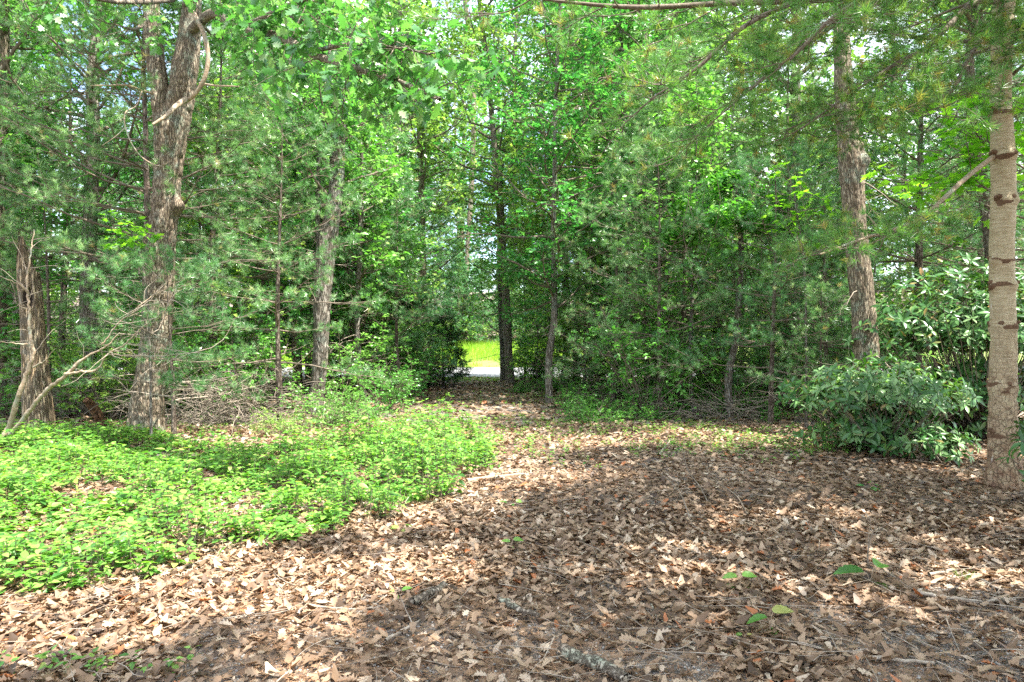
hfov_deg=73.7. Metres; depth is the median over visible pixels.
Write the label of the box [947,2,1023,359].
broadleaf tree
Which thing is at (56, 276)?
broadleaf tree
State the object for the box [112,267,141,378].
white pine
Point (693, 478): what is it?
leaning twig
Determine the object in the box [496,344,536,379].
leafy shrub
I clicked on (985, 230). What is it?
oak tree
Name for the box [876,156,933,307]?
broadleaf tree
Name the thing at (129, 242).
maple sapling
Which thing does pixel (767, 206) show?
broadleaf tree
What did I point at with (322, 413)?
leafy shrub
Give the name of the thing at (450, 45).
broadleaf tree
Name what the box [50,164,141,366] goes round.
broadleaf tree
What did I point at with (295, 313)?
broadleaf tree
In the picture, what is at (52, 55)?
white pine
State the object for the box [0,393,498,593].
ground cover
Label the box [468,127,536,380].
young tree
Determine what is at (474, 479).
fallen branch
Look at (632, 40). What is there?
oak tree
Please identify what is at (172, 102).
oak tree
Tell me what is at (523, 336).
broadleaf tree
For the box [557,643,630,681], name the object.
broken branch
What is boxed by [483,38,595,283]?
broadleaf tree
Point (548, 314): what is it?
broadleaf tree
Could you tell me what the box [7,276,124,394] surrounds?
leafy shrub
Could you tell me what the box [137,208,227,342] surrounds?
broadleaf tree
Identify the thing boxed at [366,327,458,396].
leafy shrub
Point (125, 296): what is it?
white pine
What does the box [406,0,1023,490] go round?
white pine
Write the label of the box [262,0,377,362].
young tree
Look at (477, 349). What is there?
grass
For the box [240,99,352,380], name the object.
white pine
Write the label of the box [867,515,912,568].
upright twig
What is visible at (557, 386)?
blueberry bush
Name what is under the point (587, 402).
blueberry bush
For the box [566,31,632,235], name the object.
broadleaf tree
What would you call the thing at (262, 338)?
leafy shrub
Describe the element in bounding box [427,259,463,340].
white pine
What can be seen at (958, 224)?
white pine
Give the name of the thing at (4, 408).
leafy shrub
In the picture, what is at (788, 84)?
white pine
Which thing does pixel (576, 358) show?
leafy shrub
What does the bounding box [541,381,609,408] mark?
blueberry bush
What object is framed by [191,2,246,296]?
broadleaf tree
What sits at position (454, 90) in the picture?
broadleaf tree
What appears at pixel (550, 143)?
oak sapling
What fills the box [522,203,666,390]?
white pine
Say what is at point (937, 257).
broadleaf tree
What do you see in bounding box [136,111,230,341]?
broadleaf tree
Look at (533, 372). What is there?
leafy shrub
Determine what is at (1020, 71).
white pine
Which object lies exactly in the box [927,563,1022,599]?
fallen branch
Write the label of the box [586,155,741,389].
white pine
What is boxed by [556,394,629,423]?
blueberry bush
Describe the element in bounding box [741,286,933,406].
leafy shrub
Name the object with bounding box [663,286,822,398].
leafy shrub
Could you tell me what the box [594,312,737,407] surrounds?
leafy shrub
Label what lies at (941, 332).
rhododendron
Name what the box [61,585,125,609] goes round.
fallen stick
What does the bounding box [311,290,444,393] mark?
leafy shrub
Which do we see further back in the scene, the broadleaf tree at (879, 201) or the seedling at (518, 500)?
the broadleaf tree at (879, 201)
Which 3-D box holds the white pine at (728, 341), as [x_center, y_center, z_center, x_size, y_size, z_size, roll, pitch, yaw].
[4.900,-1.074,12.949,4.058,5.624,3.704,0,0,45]
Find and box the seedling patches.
[0,385,870,675]
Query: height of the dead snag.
3.623 m
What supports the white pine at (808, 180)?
on the ground at (714, 668)
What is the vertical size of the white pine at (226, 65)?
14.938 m
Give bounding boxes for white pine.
[0,0,318,417]
[0,66,70,298]
[0,158,139,404]
[5,0,103,373]
[5,0,224,399]
[42,0,338,412]
[53,235,286,433]
[55,216,140,386]
[58,108,127,300]
[100,101,179,309]
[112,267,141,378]
[122,103,195,295]
[163,78,403,420]
[169,225,260,386]
[175,2,314,374]
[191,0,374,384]
[238,19,446,393]
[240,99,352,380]
[282,60,444,390]
[329,172,473,397]
[373,81,480,308]
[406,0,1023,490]
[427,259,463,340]
[430,164,497,308]
[439,252,484,342]
[441,282,460,323]
[461,259,498,343]
[488,283,524,337]
[491,141,561,311]
[493,276,526,343]
[513,285,544,341]
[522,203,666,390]
[536,97,730,398]
[541,157,698,404]
[554,116,761,415]
[561,81,676,353]
[566,27,801,407]
[583,0,764,341]
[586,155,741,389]
[610,0,827,394]
[651,130,888,425]
[684,31,926,407]
[693,233,779,389]
[730,145,929,421]
[744,268,894,429]
[745,90,883,356]
[775,0,1023,378]
[800,209,911,368]
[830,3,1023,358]
[885,0,1023,270]
[912,104,977,289]
[926,120,1016,306]
[972,66,1023,311]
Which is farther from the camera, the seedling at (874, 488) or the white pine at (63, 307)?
the white pine at (63, 307)
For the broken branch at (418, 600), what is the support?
on the ground at (714, 668)
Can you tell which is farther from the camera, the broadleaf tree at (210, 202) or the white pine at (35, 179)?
the broadleaf tree at (210, 202)
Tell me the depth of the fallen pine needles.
3.79 m
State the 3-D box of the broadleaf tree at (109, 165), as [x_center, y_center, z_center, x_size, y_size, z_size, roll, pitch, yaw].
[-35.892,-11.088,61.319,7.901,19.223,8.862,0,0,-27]
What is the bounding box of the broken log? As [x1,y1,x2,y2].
[82,397,110,426]
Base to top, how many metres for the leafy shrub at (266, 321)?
3.440 m
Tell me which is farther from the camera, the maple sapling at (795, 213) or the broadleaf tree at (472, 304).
the broadleaf tree at (472, 304)
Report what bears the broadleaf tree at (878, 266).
on the ground at (714, 668)
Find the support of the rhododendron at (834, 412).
on the ground at (714, 668)
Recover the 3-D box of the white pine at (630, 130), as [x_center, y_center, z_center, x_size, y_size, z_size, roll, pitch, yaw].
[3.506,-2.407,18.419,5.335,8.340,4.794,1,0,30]
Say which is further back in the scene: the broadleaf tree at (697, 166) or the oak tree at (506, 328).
the oak tree at (506, 328)
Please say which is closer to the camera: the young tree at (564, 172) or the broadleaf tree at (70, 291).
the broadleaf tree at (70, 291)
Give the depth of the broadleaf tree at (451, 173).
27.71 m
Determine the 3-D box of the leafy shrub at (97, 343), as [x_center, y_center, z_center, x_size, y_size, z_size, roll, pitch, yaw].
[-11.532,0.126,18.617,4.589,2.968,3.607,0,0,-37]
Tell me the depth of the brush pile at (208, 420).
12.99 m
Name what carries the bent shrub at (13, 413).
on the ground at (714, 668)
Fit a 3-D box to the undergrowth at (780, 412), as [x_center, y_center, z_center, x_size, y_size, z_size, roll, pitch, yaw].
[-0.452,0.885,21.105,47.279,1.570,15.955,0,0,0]
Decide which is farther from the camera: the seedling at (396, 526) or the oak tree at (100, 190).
the oak tree at (100, 190)
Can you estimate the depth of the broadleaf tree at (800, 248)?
22.30 m
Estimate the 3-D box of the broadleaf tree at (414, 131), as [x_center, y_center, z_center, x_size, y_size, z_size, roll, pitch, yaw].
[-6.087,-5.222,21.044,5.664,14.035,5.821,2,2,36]
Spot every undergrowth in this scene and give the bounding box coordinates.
[8,356,1023,423]
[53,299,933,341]
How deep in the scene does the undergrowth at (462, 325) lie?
52.46 m
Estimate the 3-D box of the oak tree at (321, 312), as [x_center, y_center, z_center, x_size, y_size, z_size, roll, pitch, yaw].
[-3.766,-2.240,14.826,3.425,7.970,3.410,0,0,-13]
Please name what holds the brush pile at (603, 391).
on the ground at (714, 668)
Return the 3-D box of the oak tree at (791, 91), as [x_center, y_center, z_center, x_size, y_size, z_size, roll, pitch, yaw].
[7.608,-5.076,18.296,6.404,13.562,5.338,0,0,0]
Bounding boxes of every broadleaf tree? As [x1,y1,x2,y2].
[0,87,132,396]
[5,0,137,384]
[5,100,124,392]
[5,137,79,381]
[7,164,56,365]
[25,118,102,341]
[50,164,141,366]
[55,166,121,304]
[62,113,140,298]
[73,134,195,366]
[107,100,262,393]
[125,66,312,398]
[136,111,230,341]
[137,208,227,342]
[183,3,313,385]
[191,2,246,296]
[204,128,347,386]
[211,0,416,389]
[231,7,431,395]
[253,192,369,387]
[308,171,418,368]
[323,0,491,382]
[329,148,446,389]
[344,0,465,366]
[350,0,478,220]
[369,4,489,377]
[402,184,446,260]
[425,13,502,265]
[425,43,524,295]
[438,233,485,316]
[439,32,532,301]
[442,1,635,383]
[446,114,575,365]
[450,0,570,311]
[456,269,491,337]
[465,70,548,270]
[476,200,571,378]
[478,165,604,377]
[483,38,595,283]
[490,59,551,243]
[494,67,596,279]
[502,243,566,384]
[511,217,576,377]
[512,10,728,381]
[513,158,641,393]
[539,0,694,380]
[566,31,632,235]
[576,162,680,387]
[582,113,777,388]
[604,61,769,412]
[662,140,747,365]
[679,6,831,385]
[745,166,811,345]
[753,178,837,360]
[759,58,917,360]
[761,70,973,385]
[803,144,906,330]
[806,50,1023,305]
[809,39,971,361]
[871,6,1023,363]
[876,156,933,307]
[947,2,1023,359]
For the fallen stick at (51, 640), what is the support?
on the ground at (714, 668)
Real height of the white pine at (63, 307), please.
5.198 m
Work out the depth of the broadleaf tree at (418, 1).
48.36 m
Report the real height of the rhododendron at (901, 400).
1.524 m
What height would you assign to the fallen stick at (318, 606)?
0.150 m
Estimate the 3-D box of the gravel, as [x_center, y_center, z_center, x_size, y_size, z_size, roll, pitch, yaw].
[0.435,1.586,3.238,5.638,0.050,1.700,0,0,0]
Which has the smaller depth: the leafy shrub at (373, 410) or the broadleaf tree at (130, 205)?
the leafy shrub at (373, 410)
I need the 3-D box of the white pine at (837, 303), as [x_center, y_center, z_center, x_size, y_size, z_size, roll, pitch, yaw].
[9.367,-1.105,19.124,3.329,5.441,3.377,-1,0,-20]
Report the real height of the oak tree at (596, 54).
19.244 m
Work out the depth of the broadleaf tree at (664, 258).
22.50 m
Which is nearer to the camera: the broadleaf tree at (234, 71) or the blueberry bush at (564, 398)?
the blueberry bush at (564, 398)
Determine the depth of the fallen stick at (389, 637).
3.70 m
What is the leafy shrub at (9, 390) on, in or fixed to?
on the ground at (714, 668)
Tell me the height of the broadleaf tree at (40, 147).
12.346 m
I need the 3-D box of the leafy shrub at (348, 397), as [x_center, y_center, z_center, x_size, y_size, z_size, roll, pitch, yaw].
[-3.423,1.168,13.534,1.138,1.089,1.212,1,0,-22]
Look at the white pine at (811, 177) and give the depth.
27.59 m
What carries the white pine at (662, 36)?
on the ground at (714, 668)
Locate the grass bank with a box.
[55,344,1023,366]
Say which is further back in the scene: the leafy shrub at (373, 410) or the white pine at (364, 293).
the white pine at (364, 293)
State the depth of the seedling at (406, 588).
4.31 m
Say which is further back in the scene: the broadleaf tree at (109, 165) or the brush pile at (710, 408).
the broadleaf tree at (109, 165)
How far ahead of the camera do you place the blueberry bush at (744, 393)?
14.28 m
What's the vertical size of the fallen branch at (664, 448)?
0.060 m
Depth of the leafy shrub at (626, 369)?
14.30 m
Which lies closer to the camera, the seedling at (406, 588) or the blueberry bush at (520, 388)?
the seedling at (406, 588)
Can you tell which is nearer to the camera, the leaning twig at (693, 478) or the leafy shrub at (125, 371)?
the leaning twig at (693, 478)
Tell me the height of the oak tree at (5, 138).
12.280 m
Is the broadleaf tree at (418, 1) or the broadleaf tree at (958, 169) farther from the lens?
the broadleaf tree at (418, 1)
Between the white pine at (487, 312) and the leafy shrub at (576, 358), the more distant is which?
the white pine at (487, 312)
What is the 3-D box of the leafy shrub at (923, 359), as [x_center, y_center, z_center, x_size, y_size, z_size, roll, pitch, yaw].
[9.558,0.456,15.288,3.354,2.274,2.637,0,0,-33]
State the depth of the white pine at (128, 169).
58.16 m
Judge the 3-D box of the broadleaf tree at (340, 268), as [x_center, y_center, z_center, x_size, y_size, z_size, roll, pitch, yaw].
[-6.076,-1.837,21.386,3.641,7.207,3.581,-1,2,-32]
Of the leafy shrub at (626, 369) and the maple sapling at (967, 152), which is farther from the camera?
the leafy shrub at (626, 369)
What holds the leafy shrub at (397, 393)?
on the ground at (714, 668)
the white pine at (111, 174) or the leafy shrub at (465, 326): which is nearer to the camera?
the leafy shrub at (465, 326)
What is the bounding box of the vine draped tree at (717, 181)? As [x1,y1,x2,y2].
[615,159,897,417]
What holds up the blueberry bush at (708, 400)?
on the ground at (714, 668)
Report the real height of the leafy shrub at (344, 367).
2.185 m
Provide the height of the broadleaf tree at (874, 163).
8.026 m
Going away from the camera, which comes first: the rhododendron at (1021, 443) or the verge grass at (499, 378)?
the rhododendron at (1021, 443)
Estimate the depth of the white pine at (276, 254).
24.19 m
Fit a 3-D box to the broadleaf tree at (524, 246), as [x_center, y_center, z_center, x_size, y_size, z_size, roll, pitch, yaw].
[5.101,-5.413,25.715,9.536,14.423,6.481,0,0,-43]
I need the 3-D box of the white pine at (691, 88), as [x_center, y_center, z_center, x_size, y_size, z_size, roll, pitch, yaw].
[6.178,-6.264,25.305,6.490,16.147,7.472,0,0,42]
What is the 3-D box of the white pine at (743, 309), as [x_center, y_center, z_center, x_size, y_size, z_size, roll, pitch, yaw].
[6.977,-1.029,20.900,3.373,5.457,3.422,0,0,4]
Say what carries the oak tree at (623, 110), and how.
on the ground at (714, 668)
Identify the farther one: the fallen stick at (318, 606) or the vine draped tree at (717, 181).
the vine draped tree at (717, 181)
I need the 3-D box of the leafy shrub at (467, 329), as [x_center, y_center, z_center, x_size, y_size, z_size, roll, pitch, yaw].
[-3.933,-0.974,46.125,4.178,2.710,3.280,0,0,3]
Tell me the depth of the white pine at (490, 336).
48.03 m
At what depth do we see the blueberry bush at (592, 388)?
18.64 m
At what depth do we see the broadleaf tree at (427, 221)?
69.24 m
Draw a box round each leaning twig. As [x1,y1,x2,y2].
[623,460,690,519]
[682,442,707,500]
[702,462,748,514]
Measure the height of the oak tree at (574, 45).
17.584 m
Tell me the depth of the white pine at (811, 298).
12.17 m
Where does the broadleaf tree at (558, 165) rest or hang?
on the ground at (714, 668)
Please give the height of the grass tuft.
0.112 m
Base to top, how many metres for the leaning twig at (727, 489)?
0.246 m
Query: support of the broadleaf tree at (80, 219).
on the ground at (714, 668)
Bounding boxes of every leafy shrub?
[0,303,140,416]
[0,379,55,416]
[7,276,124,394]
[7,299,178,395]
[7,314,20,368]
[17,321,183,419]
[53,307,235,407]
[70,267,299,409]
[106,363,194,407]
[172,299,313,422]
[236,406,315,435]
[247,383,372,428]
[269,305,411,405]
[306,341,376,387]
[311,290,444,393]
[311,373,369,424]
[333,329,382,385]
[338,345,422,414]
[346,395,395,420]
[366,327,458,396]
[368,352,434,401]
[440,306,482,342]
[455,308,488,341]
[459,312,497,343]
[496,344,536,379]
[513,353,560,381]
[526,319,632,384]
[554,325,605,384]
[568,289,728,413]
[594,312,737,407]
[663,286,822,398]
[679,345,798,413]
[685,349,745,393]
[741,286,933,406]
[881,330,984,379]
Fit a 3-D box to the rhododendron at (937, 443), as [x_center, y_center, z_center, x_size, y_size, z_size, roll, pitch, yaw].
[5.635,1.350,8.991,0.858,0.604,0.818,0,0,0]
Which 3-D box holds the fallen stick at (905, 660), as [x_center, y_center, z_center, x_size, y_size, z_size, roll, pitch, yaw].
[1.899,1.553,3.321,0.283,0.030,0.026,0,0,13]
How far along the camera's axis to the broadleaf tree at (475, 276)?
27.68 m
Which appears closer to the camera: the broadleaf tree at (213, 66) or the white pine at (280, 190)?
the white pine at (280, 190)
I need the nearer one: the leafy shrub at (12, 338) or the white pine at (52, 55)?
the leafy shrub at (12, 338)
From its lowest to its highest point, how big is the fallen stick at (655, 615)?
0.147 m
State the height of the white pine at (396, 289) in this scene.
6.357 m
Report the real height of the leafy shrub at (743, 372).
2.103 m
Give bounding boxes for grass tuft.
[952,568,973,581]
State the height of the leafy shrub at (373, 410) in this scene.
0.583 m
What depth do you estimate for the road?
33.52 m
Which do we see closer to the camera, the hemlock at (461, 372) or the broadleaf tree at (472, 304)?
the hemlock at (461, 372)
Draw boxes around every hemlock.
[364,288,448,389]
[415,309,475,385]
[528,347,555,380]
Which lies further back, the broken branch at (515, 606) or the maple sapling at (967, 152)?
the maple sapling at (967, 152)
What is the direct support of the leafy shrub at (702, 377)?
on the ground at (714, 668)
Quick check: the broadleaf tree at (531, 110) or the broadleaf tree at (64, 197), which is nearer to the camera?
the broadleaf tree at (64, 197)
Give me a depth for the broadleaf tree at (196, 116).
16.17 m
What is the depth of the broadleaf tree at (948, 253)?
18.74 m
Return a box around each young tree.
[228,7,366,392]
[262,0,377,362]
[304,69,425,399]
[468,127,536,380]
[550,80,635,384]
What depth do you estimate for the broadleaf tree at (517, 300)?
28.28 m
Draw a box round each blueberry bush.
[507,374,544,392]
[536,368,579,391]
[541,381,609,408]
[542,381,635,415]
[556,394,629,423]
[564,368,630,400]
[598,390,674,421]
[617,368,712,408]
[676,384,747,413]
[699,378,794,421]
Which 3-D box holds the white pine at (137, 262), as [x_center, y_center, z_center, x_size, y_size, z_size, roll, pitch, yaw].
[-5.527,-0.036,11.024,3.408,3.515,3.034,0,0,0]
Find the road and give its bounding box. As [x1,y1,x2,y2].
[121,367,892,376]
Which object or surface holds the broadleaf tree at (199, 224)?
on the ground at (714, 668)
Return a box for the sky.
[17,0,1023,291]
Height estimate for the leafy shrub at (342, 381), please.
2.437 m
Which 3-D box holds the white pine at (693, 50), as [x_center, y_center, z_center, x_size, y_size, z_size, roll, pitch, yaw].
[4.267,-2.888,16.702,5.928,9.281,5.327,0,0,0]
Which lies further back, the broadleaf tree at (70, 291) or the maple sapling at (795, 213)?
the broadleaf tree at (70, 291)
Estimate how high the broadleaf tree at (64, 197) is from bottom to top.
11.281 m
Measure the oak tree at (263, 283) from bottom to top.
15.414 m
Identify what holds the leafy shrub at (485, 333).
on the ground at (714, 668)
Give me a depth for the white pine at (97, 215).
14.90 m
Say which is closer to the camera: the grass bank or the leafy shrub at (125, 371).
the leafy shrub at (125, 371)
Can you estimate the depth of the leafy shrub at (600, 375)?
23.16 m
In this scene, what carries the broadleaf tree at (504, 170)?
on the ground at (714, 668)
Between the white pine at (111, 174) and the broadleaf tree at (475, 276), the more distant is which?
the white pine at (111, 174)
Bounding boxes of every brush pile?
[1,364,200,419]
[82,341,326,430]
[543,351,673,402]
[643,371,798,422]
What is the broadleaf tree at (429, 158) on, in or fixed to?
on the ground at (714, 668)
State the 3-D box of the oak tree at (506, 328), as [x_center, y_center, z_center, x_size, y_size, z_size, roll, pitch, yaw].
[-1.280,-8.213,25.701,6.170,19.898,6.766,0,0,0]
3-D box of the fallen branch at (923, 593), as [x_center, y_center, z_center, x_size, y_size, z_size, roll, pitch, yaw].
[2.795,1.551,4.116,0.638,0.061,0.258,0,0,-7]
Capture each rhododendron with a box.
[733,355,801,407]
[772,350,984,459]
[808,403,853,429]
[841,235,1023,438]
[902,421,973,467]
[995,420,1023,481]
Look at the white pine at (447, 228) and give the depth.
48.97 m
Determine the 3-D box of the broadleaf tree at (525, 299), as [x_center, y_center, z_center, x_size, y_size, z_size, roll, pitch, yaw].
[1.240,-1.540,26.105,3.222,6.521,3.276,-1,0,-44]
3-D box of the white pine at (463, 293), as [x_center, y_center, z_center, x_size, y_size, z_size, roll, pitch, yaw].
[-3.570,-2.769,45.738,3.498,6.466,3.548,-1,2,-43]
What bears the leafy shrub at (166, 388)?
on the ground at (714, 668)
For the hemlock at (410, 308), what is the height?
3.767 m
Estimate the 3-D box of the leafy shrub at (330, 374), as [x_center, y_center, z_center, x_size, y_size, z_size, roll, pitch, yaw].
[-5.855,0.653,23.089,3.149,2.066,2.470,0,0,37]
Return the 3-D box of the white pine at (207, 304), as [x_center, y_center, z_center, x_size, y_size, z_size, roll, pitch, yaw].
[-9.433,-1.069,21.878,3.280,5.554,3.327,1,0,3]
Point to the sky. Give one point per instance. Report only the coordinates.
(470, 2)
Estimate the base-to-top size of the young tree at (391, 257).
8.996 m
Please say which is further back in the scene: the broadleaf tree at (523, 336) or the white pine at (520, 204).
the white pine at (520, 204)
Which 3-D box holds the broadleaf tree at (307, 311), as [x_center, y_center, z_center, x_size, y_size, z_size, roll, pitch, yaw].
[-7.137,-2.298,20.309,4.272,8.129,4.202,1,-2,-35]
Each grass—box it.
[261,338,642,366]
[437,375,692,381]
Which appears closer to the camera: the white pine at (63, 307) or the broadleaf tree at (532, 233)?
the white pine at (63, 307)
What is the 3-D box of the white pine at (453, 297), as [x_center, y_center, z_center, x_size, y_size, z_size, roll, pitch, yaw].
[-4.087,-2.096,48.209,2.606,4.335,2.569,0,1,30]
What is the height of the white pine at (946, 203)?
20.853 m
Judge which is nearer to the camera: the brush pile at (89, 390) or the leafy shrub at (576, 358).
the brush pile at (89, 390)
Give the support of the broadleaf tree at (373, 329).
on the ground at (714, 668)
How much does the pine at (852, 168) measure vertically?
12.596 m
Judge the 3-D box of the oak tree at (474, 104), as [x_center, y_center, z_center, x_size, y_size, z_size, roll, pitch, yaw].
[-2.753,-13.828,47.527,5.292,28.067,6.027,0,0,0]
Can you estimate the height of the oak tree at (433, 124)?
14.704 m
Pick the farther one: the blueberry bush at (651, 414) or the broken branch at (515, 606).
the blueberry bush at (651, 414)
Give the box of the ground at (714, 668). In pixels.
[0,292,1023,681]
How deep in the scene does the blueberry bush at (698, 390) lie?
16.64 m
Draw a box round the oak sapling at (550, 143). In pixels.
[432,0,681,402]
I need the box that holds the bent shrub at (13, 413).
[0,229,232,441]
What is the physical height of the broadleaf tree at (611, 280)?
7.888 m
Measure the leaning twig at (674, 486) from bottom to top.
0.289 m
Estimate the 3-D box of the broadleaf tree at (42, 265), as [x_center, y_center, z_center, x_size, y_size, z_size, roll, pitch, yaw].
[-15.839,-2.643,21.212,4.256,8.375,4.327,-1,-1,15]
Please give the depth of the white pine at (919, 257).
14.07 m
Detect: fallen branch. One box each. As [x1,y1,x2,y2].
[465,473,523,482]
[657,440,670,454]
[917,585,1023,610]
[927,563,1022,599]
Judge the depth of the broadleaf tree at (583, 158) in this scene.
27.78 m
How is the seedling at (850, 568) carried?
on the ground at (714, 668)
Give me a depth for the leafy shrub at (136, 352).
14.33 m
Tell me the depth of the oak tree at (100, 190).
14.66 m
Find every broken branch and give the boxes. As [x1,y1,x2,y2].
[408,581,447,606]
[497,593,539,617]
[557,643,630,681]
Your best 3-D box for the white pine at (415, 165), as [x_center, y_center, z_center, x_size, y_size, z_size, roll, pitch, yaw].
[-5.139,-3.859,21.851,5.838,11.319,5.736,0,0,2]
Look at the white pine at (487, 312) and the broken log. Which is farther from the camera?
the white pine at (487, 312)
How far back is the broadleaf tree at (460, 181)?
28.57 m
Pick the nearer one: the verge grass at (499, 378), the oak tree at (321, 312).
the oak tree at (321, 312)
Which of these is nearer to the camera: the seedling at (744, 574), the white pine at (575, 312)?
the seedling at (744, 574)
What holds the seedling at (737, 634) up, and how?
on the ground at (714, 668)
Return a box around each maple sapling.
[100,209,187,435]
[761,161,841,428]
[860,82,1023,270]
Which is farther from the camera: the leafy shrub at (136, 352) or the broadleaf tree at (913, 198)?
the broadleaf tree at (913, 198)
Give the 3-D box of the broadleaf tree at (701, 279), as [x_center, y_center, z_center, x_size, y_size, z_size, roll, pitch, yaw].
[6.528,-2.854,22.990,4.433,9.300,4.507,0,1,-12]
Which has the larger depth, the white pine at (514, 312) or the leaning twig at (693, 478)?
the white pine at (514, 312)
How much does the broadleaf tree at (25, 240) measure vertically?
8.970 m
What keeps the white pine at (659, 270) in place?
on the ground at (714, 668)
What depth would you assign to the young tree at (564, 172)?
22.92 m
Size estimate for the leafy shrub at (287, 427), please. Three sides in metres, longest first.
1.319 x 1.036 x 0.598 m
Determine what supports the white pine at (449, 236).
on the ground at (714, 668)
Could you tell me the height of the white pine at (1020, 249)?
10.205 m
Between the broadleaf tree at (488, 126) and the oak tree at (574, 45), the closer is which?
the oak tree at (574, 45)
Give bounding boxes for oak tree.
[0,0,148,416]
[0,0,239,412]
[19,0,508,433]
[209,0,405,399]
[254,37,412,413]
[355,0,502,386]
[419,0,559,383]
[442,0,505,338]
[494,0,633,380]
[502,0,678,376]
[527,0,719,389]
[558,0,747,386]
[673,3,898,397]
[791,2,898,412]
[888,0,1022,354]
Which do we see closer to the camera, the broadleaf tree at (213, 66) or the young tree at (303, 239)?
the young tree at (303, 239)
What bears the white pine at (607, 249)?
on the ground at (714, 668)
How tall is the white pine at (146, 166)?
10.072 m
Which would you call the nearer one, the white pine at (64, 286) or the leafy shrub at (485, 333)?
the white pine at (64, 286)
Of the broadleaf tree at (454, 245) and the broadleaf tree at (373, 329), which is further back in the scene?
the broadleaf tree at (454, 245)
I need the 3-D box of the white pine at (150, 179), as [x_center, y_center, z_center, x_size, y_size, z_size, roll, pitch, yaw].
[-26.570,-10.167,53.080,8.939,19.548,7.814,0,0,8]
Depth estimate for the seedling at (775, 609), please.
3.68 m
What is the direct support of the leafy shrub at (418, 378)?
on the ground at (714, 668)
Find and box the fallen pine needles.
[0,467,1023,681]
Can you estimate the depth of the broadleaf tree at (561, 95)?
24.32 m
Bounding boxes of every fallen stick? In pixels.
[13,638,66,668]
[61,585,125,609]
[296,599,395,614]
[384,595,427,641]
[650,603,684,634]
[871,655,934,663]
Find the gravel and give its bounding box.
[166,604,1023,681]
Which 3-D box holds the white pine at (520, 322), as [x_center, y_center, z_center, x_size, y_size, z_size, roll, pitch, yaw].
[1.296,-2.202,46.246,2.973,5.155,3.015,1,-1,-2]
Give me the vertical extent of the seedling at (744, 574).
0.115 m
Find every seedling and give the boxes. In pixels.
[390,524,410,531]
[390,586,411,598]
[499,499,520,505]
[502,536,522,547]
[723,571,756,587]
[735,632,751,637]
[747,605,793,634]
[833,558,888,588]
[857,481,878,490]
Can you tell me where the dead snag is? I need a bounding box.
[16,231,56,428]
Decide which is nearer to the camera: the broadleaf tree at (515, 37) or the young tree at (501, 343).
the young tree at (501, 343)
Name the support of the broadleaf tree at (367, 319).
on the ground at (714, 668)
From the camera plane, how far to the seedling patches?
10.37 m

